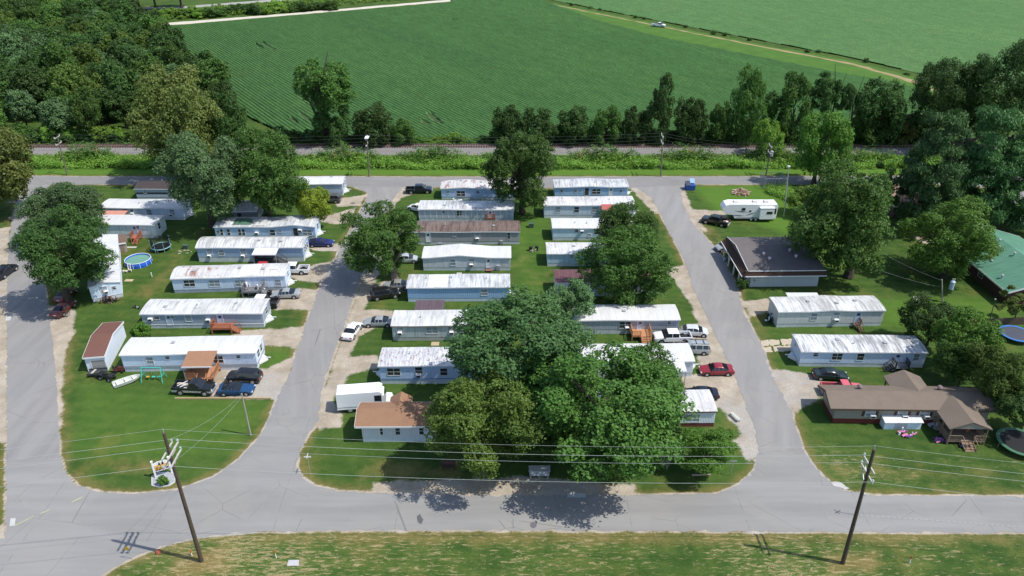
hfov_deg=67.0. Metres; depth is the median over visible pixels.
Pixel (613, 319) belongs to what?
mobile home
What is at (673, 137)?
bush
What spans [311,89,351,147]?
broadleaf tree
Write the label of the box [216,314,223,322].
door
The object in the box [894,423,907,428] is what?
door
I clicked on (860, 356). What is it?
window
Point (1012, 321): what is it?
wooden fence
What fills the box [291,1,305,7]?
bush
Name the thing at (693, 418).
window
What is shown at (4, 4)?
forest tree
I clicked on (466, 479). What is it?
power line
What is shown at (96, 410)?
ground
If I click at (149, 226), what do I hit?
mobile home
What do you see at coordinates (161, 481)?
plant
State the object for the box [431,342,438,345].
paving slab
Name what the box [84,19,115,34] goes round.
forest tree
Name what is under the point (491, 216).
deck
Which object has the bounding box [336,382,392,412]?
step van
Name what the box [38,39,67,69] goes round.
forest tree
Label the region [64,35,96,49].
forest tree
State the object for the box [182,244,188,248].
storage box
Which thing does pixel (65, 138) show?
bush
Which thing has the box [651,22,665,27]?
pickup truck
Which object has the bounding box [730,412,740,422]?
bench
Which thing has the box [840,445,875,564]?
utility pole
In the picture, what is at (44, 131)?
bush
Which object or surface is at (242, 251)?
window
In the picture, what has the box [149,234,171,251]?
trampoline
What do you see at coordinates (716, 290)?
road
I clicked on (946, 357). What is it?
broadleaf tree
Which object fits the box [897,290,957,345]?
shrub
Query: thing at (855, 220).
broadleaf tree
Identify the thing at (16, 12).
forest tree
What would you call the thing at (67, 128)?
bush
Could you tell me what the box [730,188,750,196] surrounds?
brush pile
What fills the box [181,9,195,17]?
bush
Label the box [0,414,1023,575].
street
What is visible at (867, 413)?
window
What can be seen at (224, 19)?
track
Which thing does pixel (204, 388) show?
pickup truck
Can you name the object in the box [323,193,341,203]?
suv car
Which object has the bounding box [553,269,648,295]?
mobile home
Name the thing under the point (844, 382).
pickup truck
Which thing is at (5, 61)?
forest tree
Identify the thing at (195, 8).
bush
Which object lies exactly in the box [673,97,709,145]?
broadleaf tree
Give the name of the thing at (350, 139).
bush
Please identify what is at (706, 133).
bush
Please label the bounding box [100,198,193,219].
mobile home
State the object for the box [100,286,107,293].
window
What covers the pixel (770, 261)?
office building
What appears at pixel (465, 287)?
mobile home
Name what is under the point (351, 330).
sedan car
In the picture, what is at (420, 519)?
road patch
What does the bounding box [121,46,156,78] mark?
forest tree
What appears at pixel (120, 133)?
bush
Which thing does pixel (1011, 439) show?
trampoline
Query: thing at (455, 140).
power line
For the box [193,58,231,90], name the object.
forest tree
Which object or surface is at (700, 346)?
minivan
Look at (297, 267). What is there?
pickup truck
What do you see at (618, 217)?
broadleaf tree
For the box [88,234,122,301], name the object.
mobile home
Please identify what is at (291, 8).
bush
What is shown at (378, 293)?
suv car
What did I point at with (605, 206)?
awning
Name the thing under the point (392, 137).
bush
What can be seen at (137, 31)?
forest tree
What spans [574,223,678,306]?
broadleaf tree
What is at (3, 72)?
forest tree
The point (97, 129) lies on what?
bush
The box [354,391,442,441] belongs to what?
house
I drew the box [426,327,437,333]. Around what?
window
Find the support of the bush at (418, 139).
on the ground
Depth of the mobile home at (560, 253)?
136.46 m
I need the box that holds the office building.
[721,237,826,286]
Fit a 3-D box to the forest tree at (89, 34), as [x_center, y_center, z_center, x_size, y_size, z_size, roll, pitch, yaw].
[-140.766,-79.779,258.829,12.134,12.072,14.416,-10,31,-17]
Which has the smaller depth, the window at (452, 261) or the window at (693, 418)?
the window at (693, 418)
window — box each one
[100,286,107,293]
[145,357,153,363]
[146,209,151,214]
[183,280,195,286]
[184,315,192,321]
[206,249,212,254]
[208,280,220,286]
[213,356,223,362]
[218,250,224,255]
[234,280,245,286]
[240,249,246,254]
[269,230,275,235]
[274,279,281,285]
[302,230,311,235]
[386,368,400,375]
[395,428,400,434]
[396,327,403,333]
[415,367,422,373]
[419,428,423,434]
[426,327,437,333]
[440,368,447,375]
[450,259,455,265]
[456,191,464,195]
[468,259,474,264]
[481,289,487,295]
[555,207,560,212]
[574,207,578,212]
[592,189,600,193]
[592,207,598,212]
[619,321,631,327]
[685,414,699,421]
[810,313,817,319]
[831,353,842,359]
[832,312,840,318]
[856,353,864,360]
[865,411,875,415]
[897,411,907,414]
[912,354,919,360]
[919,412,929,416]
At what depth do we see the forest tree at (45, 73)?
207.72 m
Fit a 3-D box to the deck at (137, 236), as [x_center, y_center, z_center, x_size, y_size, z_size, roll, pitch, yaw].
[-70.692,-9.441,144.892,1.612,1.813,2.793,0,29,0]
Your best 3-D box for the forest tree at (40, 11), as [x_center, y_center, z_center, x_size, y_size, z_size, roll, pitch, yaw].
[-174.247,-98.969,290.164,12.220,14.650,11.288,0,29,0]
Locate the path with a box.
[141,0,284,8]
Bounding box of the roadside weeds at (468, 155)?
[36,145,939,162]
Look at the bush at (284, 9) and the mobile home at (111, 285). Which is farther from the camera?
the bush at (284, 9)
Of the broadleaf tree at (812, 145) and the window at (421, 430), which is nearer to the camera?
the window at (421, 430)
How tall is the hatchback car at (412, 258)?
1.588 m
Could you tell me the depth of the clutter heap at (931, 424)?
98.28 m
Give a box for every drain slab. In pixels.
[10,518,15,525]
[567,493,585,496]
[832,483,848,489]
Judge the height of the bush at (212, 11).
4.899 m
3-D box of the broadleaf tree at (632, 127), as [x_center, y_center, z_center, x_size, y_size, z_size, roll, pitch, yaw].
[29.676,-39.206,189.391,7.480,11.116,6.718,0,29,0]
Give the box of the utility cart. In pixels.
[86,367,111,377]
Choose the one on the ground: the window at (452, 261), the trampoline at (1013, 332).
the trampoline at (1013, 332)
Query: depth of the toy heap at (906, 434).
97.03 m
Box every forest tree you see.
[0,0,17,16]
[0,8,25,19]
[0,9,16,25]
[0,24,8,33]
[0,32,26,56]
[0,58,9,66]
[0,62,12,114]
[0,80,11,106]
[0,100,8,120]
[0,108,7,126]
[4,88,36,125]
[5,22,33,46]
[5,49,46,107]
[7,65,48,119]
[8,54,37,64]
[9,28,48,51]
[13,0,40,15]
[13,19,42,30]
[15,47,44,70]
[15,48,28,55]
[18,5,44,23]
[28,18,45,24]
[29,3,56,17]
[31,67,74,100]
[33,97,83,130]
[34,43,46,70]
[38,26,69,45]
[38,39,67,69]
[39,0,62,5]
[39,24,70,36]
[40,1,68,23]
[41,41,79,71]
[43,86,69,111]
[44,17,70,29]
[45,62,86,97]
[59,0,83,7]
[60,4,83,17]
[62,31,86,46]
[63,13,88,33]
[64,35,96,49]
[67,0,93,18]
[67,20,96,34]
[68,42,103,76]
[68,86,102,134]
[73,72,110,124]
[75,62,100,76]
[77,32,92,39]
[78,88,111,125]
[83,8,104,19]
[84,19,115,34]
[87,54,125,76]
[89,0,103,8]
[89,47,114,62]
[90,11,111,24]
[91,6,110,14]
[91,22,126,53]
[92,23,115,39]
[97,30,135,53]
[99,59,142,117]
[100,0,116,11]
[102,87,138,128]
[105,37,135,60]
[106,0,138,27]
[108,0,144,17]
[115,42,157,61]
[119,4,144,26]
[121,20,145,44]
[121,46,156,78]
[126,52,166,90]
[128,34,147,49]
[134,84,149,105]
[137,9,160,18]
[137,14,172,32]
[139,19,167,42]
[145,23,185,47]
[145,32,185,53]
[147,46,172,65]
[159,43,192,73]
[163,62,195,82]
[175,54,204,85]
[190,49,218,77]
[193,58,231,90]
[207,79,236,108]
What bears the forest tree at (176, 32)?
on the ground
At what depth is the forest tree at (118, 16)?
266.78 m
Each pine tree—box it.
[892,108,979,229]
[936,104,1023,226]
[981,119,1023,232]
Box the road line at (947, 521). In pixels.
[865,515,1020,526]
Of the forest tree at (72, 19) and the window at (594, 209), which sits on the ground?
the forest tree at (72, 19)
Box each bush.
[4,121,25,131]
[12,124,31,140]
[22,127,38,142]
[26,130,42,143]
[39,126,55,142]
[50,124,62,139]
[54,131,73,143]
[60,125,73,133]
[63,129,79,142]
[68,130,86,140]
[76,131,92,142]
[77,131,87,143]
[86,130,106,143]
[89,125,112,141]
[106,131,121,142]
[110,126,121,140]
[111,137,133,143]
[116,129,126,138]
[122,128,134,139]
[125,128,141,141]
[161,7,177,15]
[161,14,170,18]
[168,8,182,16]
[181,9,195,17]
[184,5,203,15]
[192,12,204,18]
[201,7,221,17]
[215,8,227,16]
[224,7,232,13]
[229,4,239,11]
[233,3,248,12]
[240,4,253,12]
[246,3,261,14]
[257,5,269,14]
[260,4,276,14]
[267,0,284,10]
[273,125,301,141]
[280,7,288,12]
[288,5,299,12]
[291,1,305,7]
[296,131,307,143]
[297,3,313,11]
[300,128,322,143]
[312,2,322,10]
[321,0,338,9]
[343,135,352,143]
[379,129,395,143]
[414,135,425,143]
[425,139,445,143]
[432,135,452,143]
[443,132,459,139]
[453,136,466,143]
[477,135,495,143]
[488,129,503,141]
[611,138,626,143]
[658,130,677,142]
[666,130,681,141]
[703,131,720,143]
[710,134,732,143]
[725,132,742,143]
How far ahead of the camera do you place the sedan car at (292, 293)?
126.38 m
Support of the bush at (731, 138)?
on the ground
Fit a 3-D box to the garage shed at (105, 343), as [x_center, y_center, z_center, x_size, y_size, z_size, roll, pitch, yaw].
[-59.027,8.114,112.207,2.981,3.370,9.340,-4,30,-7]
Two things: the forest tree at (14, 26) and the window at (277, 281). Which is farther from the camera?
the forest tree at (14, 26)
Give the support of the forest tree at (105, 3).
on the ground
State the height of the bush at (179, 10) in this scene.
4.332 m
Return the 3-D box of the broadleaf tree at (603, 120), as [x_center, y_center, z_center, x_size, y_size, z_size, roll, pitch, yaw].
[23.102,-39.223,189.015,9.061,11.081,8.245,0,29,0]
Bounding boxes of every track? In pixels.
[23,144,997,154]
[169,0,449,24]
[558,5,935,90]
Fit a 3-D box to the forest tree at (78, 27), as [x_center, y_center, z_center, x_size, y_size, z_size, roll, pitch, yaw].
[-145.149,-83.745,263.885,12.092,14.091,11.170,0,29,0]
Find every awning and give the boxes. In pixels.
[104,211,127,214]
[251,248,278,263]
[414,300,444,309]
[601,204,612,209]
[668,362,686,383]
[785,293,817,296]
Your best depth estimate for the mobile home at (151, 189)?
162.04 m
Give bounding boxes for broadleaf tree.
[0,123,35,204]
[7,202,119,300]
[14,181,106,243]
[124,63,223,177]
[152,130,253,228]
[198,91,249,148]
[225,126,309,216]
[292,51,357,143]
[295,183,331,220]
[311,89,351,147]
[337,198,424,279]
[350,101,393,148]
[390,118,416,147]
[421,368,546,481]
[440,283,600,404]
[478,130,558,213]
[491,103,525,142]
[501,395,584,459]
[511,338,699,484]
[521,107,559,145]
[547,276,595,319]
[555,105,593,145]
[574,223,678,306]
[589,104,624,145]
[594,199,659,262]
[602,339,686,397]
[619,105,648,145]
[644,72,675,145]
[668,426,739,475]
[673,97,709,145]
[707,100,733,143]
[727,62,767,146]
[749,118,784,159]
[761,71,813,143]
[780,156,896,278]
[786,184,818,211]
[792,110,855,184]
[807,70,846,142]
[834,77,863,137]
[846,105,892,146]
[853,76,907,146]
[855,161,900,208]
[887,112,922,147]
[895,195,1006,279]
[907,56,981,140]
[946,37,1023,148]
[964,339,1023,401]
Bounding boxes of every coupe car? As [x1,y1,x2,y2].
[216,381,255,396]
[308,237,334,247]
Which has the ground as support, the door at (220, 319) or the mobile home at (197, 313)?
the mobile home at (197, 313)
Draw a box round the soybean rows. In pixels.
[170,0,933,138]
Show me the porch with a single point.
(197, 364)
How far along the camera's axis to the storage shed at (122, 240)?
141.03 m
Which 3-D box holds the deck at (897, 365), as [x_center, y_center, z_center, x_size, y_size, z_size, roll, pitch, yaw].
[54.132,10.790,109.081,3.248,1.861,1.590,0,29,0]
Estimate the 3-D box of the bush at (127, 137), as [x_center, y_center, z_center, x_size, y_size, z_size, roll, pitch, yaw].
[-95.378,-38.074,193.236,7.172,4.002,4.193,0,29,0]
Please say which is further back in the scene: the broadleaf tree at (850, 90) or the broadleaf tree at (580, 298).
the broadleaf tree at (850, 90)
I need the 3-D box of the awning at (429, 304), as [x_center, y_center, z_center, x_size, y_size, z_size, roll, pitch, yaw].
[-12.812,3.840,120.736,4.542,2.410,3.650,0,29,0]
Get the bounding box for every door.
[91,360,105,367]
[119,244,124,252]
[131,226,137,234]
[165,315,172,323]
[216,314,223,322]
[292,228,298,235]
[425,233,430,241]
[486,259,490,267]
[584,188,588,195]
[608,188,612,194]
[637,321,643,328]
[854,312,861,322]
[894,354,901,362]
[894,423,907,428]
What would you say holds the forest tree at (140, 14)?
on the ground
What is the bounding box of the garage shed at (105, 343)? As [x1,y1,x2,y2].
[82,321,125,371]
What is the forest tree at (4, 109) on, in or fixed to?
on the ground
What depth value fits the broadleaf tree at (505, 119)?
187.29 m
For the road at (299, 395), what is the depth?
117.20 m
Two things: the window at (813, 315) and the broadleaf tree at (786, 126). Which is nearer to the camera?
the window at (813, 315)
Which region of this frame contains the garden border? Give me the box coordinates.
[151,472,174,487]
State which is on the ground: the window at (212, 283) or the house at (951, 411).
the house at (951, 411)
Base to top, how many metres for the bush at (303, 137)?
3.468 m
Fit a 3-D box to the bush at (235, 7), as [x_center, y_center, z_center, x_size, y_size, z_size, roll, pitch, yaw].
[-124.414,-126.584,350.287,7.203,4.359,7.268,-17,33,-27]
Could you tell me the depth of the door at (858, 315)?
118.64 m
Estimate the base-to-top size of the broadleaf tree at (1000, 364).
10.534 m
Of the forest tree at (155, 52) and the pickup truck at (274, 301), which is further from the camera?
the forest tree at (155, 52)
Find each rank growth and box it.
[26,134,912,145]
[147,0,390,18]
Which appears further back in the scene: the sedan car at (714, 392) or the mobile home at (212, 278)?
the mobile home at (212, 278)
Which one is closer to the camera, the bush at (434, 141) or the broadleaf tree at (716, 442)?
the broadleaf tree at (716, 442)
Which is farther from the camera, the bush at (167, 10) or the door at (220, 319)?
the bush at (167, 10)
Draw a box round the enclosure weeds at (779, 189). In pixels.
[763,180,797,200]
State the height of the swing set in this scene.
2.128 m
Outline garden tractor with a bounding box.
[112,365,124,373]
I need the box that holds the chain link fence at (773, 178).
[759,172,786,188]
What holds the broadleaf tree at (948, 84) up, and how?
on the ground
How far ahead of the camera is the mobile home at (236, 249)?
137.63 m
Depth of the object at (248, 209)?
152.27 m
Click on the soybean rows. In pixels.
(466, 67)
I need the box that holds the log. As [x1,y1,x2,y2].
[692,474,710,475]
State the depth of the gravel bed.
90.47 m
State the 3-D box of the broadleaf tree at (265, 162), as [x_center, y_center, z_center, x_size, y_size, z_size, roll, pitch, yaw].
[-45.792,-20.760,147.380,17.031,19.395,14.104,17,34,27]
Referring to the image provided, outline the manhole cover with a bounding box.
[530,521,536,527]
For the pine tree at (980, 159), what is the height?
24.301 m
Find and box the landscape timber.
[174,397,270,398]
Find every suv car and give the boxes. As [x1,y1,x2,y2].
[0,264,18,279]
[224,367,262,383]
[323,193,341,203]
[369,285,400,301]
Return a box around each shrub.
[129,321,151,336]
[736,278,750,288]
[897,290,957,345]
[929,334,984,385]
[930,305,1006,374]
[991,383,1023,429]
[994,284,1023,317]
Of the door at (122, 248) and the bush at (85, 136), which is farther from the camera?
the bush at (85, 136)
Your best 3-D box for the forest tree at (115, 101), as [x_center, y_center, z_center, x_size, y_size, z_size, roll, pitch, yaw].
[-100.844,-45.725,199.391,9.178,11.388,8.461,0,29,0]
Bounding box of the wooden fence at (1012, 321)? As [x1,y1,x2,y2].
[989,316,1023,325]
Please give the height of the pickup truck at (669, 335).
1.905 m
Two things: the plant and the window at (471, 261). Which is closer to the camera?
the plant
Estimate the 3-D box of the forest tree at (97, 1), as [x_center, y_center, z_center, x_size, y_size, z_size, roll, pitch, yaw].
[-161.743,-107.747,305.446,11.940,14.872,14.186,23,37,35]
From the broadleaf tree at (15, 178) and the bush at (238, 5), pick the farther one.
the bush at (238, 5)
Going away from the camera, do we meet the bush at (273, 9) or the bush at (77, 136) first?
the bush at (77, 136)
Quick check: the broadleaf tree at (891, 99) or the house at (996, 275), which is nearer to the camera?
the house at (996, 275)
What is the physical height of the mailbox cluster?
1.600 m
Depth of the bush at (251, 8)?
344.67 m
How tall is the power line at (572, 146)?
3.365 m
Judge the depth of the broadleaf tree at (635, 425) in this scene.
82.88 m
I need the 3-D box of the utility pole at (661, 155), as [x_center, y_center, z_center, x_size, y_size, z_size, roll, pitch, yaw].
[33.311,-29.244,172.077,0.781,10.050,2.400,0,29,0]
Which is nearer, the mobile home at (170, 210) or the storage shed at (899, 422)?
the storage shed at (899, 422)
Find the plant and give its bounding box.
[155,475,169,485]
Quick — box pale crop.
[555,0,1023,93]
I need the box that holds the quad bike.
[97,370,115,382]
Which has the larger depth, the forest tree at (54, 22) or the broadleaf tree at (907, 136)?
the forest tree at (54, 22)
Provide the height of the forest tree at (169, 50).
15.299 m
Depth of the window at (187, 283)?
127.65 m
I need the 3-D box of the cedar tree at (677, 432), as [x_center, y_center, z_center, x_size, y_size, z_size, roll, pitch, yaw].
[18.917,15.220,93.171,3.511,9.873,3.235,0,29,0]
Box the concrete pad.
[287,560,298,565]
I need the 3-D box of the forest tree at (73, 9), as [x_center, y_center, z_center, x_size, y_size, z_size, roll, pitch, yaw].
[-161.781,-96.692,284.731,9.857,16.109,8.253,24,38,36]
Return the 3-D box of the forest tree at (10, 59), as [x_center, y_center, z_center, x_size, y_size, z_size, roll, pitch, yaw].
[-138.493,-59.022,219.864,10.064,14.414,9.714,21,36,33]
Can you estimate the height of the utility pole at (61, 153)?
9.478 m
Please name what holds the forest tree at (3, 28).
on the ground
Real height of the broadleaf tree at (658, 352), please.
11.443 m
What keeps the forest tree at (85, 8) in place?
on the ground
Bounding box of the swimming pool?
[124,253,152,269]
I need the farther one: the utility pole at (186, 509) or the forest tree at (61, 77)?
the forest tree at (61, 77)
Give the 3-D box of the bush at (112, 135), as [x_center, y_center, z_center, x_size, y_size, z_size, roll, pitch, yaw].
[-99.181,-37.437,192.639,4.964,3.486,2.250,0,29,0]
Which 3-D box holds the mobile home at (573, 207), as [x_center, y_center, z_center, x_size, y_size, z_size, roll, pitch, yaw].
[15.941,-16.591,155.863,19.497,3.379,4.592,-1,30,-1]
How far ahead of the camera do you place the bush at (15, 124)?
192.36 m
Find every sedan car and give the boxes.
[49,300,76,317]
[53,287,78,302]
[270,288,300,298]
[341,321,362,340]
[363,315,391,327]
[383,279,406,290]
[683,386,719,400]
[698,362,734,376]
[811,367,848,380]
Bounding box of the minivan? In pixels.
[681,339,710,355]
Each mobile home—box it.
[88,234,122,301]
[90,215,166,237]
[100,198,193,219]
[118,335,270,371]
[134,181,218,199]
[139,298,273,327]
[170,263,296,292]
[195,236,313,261]
[213,215,325,238]
[297,176,350,195]
[373,347,493,383]
[390,310,480,340]
[406,274,514,301]
[409,220,519,244]
[418,200,514,220]
[422,244,510,270]
[440,179,515,199]
[543,196,638,217]
[545,242,607,265]
[551,218,631,239]
[553,178,631,195]
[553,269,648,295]
[559,304,680,333]
[578,343,698,376]
[596,389,717,426]
[768,295,885,326]
[785,334,928,367]
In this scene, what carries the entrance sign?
on the gravel bed
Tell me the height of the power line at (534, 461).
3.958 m
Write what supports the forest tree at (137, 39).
on the ground
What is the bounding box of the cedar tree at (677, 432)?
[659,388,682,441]
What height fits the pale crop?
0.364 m
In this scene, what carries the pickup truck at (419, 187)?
on the ground
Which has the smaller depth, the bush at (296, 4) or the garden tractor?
the garden tractor
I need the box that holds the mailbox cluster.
[529,465,549,478]
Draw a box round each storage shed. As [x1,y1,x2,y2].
[118,234,127,252]
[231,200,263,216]
[879,415,923,428]
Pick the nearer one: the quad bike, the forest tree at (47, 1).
the quad bike
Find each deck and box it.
[129,230,142,244]
[210,318,241,334]
[240,281,270,297]
[254,253,287,263]
[485,213,494,219]
[630,324,651,342]
[852,318,863,332]
[882,357,910,372]
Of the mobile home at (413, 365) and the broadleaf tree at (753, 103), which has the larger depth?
the broadleaf tree at (753, 103)
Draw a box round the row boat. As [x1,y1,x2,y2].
[112,374,140,387]
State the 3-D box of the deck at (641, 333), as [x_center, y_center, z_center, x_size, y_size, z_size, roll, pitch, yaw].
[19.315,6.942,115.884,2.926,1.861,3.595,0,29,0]
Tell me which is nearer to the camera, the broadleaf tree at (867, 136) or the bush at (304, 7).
the broadleaf tree at (867, 136)
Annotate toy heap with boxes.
[898,427,916,437]
[933,434,945,442]
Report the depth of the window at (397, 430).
95.31 m
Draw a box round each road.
[5,176,60,459]
[26,176,1021,187]
[271,186,402,419]
[637,185,802,453]
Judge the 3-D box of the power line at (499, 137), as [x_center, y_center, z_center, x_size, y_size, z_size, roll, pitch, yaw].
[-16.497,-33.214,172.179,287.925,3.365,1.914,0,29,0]
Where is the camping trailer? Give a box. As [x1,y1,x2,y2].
[720,199,777,220]
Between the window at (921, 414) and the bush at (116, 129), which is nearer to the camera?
the window at (921, 414)
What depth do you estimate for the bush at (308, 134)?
189.95 m
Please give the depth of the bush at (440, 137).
192.44 m
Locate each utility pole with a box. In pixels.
[53,134,67,174]
[161,429,203,562]
[241,393,250,435]
[364,135,369,176]
[660,133,663,176]
[765,143,773,175]
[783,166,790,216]
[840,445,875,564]
[941,279,955,301]
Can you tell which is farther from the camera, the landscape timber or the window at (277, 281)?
the window at (277, 281)
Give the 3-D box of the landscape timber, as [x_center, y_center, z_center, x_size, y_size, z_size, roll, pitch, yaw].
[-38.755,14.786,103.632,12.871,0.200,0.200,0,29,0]
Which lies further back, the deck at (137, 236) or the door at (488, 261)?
the deck at (137, 236)
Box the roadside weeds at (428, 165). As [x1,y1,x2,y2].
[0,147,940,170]
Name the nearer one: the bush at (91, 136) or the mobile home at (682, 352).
the mobile home at (682, 352)
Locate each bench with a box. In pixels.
[442,461,454,469]
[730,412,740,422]
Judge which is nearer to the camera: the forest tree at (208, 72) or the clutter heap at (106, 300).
the clutter heap at (106, 300)
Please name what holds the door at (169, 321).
in the mobile home at (197, 313)
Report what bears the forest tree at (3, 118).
on the ground
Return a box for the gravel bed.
[152,472,173,485]
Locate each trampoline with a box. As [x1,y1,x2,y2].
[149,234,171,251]
[996,427,1023,455]
[999,325,1023,341]
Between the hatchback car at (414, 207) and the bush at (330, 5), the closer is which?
the hatchback car at (414, 207)
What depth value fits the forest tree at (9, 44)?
231.43 m
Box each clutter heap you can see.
[99,295,119,303]
[240,282,254,294]
[765,313,773,322]
[927,422,939,429]
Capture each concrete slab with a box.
[761,340,768,345]
[763,347,772,351]
[769,339,779,345]
[773,345,790,351]
[780,338,791,344]
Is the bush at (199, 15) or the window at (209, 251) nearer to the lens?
the window at (209, 251)
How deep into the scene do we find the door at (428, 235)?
143.49 m
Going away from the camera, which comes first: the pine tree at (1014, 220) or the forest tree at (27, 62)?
the pine tree at (1014, 220)
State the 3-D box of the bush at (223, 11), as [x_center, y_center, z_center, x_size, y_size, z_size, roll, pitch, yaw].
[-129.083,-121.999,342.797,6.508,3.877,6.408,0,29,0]
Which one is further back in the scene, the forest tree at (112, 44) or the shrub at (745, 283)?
the forest tree at (112, 44)
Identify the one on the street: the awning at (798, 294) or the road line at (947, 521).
the road line at (947, 521)
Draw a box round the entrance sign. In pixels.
[150,456,172,477]
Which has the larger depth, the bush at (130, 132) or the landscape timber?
the bush at (130, 132)
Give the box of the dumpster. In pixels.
[684,178,695,189]
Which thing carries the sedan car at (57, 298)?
on the ground
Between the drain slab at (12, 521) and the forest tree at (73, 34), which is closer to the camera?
the drain slab at (12, 521)
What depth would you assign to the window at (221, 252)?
137.34 m
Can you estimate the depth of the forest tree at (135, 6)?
287.00 m
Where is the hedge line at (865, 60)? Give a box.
[569,2,910,75]
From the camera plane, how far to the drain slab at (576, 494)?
88.18 m
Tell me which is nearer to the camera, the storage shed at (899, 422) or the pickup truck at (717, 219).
the storage shed at (899, 422)
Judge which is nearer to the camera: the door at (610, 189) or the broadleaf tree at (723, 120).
the door at (610, 189)
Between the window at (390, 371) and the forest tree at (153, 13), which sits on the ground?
the forest tree at (153, 13)
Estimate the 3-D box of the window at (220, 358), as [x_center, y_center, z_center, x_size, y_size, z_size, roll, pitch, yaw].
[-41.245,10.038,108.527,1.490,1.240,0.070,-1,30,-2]
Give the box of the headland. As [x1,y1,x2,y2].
[552,3,936,94]
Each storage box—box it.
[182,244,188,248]
[529,222,533,227]
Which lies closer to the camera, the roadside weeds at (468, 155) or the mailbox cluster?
the mailbox cluster
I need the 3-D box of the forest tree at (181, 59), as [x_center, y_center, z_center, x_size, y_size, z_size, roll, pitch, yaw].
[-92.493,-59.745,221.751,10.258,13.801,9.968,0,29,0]
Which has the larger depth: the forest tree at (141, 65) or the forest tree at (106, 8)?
the forest tree at (106, 8)
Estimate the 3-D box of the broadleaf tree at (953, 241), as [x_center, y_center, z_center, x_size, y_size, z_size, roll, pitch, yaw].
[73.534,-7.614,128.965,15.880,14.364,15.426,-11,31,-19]
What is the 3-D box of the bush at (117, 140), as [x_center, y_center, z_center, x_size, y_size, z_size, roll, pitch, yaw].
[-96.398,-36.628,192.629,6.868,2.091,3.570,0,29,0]
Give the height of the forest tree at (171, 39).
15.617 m
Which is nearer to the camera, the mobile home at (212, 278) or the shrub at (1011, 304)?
the shrub at (1011, 304)
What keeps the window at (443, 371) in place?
in the mobile home at (413, 365)
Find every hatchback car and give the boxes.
[400,253,418,263]
[407,203,418,212]
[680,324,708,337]
[714,242,723,252]
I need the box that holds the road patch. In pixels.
[417,514,422,523]
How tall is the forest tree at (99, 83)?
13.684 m
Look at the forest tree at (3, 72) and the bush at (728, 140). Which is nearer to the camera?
the bush at (728, 140)
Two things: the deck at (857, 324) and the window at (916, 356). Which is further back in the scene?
the deck at (857, 324)
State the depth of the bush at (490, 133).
192.17 m
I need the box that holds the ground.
[0,0,1023,575]
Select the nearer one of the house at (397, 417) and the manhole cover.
the manhole cover
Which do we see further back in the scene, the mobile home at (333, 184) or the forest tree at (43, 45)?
the forest tree at (43, 45)
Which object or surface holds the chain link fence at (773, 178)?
on the ground
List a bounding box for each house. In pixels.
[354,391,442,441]
[817,370,995,451]
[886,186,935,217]
[957,226,1023,303]
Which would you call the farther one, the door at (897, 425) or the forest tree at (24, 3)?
the forest tree at (24, 3)
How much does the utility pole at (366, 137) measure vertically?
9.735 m
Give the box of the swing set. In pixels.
[140,367,166,382]
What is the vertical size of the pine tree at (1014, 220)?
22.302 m
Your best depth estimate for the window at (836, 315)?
118.44 m
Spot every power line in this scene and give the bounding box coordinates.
[0,429,1023,463]
[0,446,1016,480]
[1,439,1022,473]
[3,466,1019,499]
[37,143,884,154]
[39,149,932,160]
[42,136,782,146]
[42,140,792,150]
[46,133,868,145]
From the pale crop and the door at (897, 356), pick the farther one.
the pale crop
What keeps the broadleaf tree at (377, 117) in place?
on the ground
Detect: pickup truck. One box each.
[171,377,217,396]
[246,294,280,308]
[287,262,310,274]
[405,183,432,193]
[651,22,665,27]
[652,328,692,342]
[700,214,730,227]
[819,379,858,393]
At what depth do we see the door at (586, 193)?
162.91 m
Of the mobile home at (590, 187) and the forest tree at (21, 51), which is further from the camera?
the forest tree at (21, 51)
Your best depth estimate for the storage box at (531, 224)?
150.41 m
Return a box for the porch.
[181,351,220,381]
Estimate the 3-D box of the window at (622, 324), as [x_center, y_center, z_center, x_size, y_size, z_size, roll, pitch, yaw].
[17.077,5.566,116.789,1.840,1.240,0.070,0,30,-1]
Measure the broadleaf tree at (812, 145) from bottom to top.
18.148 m

